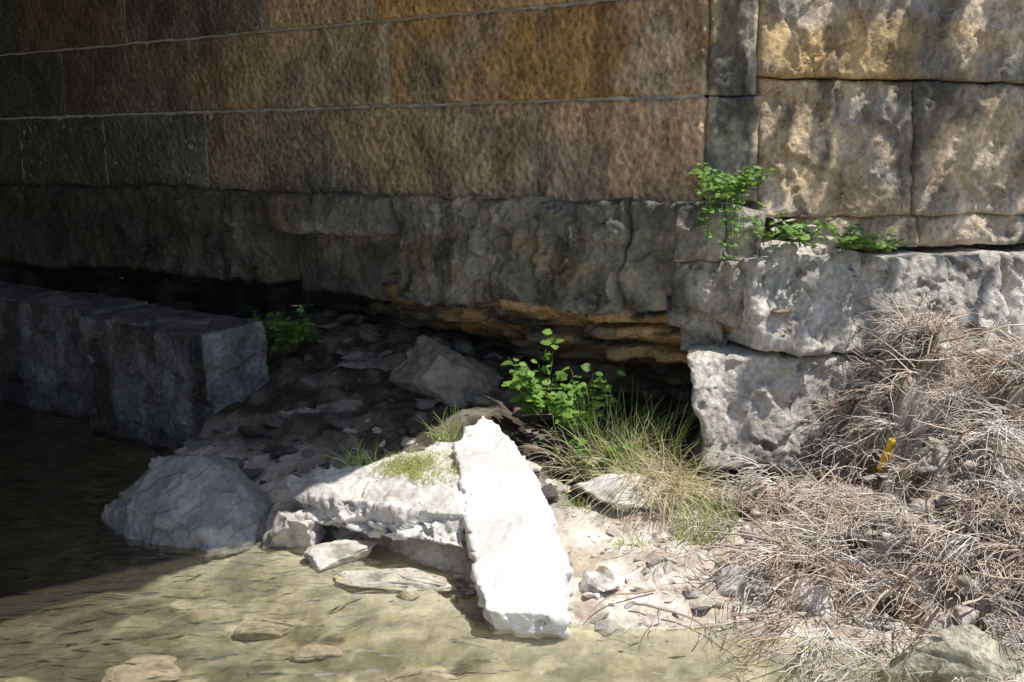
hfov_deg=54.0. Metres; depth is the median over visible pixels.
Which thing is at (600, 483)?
flat rock
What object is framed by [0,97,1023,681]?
ground
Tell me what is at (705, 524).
grass clump
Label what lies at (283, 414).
rock
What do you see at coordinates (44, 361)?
concrete block
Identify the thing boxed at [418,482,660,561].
grass clump
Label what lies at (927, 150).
wing wall stones
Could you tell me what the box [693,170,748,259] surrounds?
wall plant
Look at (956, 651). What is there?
mossy rock
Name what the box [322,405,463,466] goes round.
grass clump
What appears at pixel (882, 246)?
ledge plant
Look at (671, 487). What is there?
grass clump
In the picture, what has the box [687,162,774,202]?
wall plant
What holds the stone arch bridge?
on the ground
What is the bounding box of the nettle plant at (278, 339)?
[249,304,318,352]
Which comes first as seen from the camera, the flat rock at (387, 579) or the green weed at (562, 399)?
the flat rock at (387, 579)
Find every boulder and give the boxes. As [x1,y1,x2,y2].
[101,455,273,558]
[388,335,503,408]
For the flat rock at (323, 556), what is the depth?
4.25 m
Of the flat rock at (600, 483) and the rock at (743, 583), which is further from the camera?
the flat rock at (600, 483)
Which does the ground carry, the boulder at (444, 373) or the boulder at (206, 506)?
the boulder at (444, 373)
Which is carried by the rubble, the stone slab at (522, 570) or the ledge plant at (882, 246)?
the stone slab at (522, 570)
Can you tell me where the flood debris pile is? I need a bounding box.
[522,285,1023,681]
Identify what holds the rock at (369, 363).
on the ground
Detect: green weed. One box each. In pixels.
[501,329,566,417]
[538,363,625,443]
[568,437,633,473]
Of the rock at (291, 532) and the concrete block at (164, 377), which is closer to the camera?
the rock at (291, 532)
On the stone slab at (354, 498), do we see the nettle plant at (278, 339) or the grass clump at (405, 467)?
the grass clump at (405, 467)
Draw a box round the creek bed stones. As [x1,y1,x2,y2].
[101,619,733,681]
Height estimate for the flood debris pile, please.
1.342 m
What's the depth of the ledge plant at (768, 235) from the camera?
4.69 m
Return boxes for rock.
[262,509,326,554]
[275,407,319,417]
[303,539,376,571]
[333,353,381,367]
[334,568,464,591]
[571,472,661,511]
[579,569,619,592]
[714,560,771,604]
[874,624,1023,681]
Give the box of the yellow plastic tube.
[876,438,895,470]
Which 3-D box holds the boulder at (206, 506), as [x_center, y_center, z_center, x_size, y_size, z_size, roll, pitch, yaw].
[-1.530,0.707,4.720,0.952,0.363,0.648,4,11,18]
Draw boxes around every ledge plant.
[747,201,797,245]
[771,217,832,247]
[814,219,881,250]
[842,224,905,254]
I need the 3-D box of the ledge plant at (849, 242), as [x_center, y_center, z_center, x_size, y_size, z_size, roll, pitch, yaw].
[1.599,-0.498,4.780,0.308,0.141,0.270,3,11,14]
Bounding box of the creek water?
[0,404,940,681]
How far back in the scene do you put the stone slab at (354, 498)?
4.36 m
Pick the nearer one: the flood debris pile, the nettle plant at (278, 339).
the flood debris pile
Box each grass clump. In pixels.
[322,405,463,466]
[364,443,469,486]
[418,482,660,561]
[519,403,779,536]
[531,375,725,481]
[652,471,768,550]
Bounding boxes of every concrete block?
[0,280,147,419]
[78,303,269,452]
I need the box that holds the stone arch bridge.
[0,0,791,426]
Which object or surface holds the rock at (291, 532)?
on the ground
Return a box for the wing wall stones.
[687,0,1023,476]
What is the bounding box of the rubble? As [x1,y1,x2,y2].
[183,314,913,658]
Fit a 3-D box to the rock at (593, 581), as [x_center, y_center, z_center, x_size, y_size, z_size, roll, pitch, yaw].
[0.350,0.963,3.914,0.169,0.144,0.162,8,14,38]
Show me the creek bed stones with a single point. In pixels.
(144, 668)
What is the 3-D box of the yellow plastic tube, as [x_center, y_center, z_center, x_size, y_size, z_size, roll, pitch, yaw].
[1.653,0.501,4.437,0.038,0.154,0.038,14,18,-3]
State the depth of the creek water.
4.15 m
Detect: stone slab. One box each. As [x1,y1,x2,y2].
[285,441,471,547]
[453,416,573,639]
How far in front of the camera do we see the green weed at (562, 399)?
5.02 m
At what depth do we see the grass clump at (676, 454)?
4.86 m
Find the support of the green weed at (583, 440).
on the ground
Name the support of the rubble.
on the ground
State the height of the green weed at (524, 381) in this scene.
0.422 m

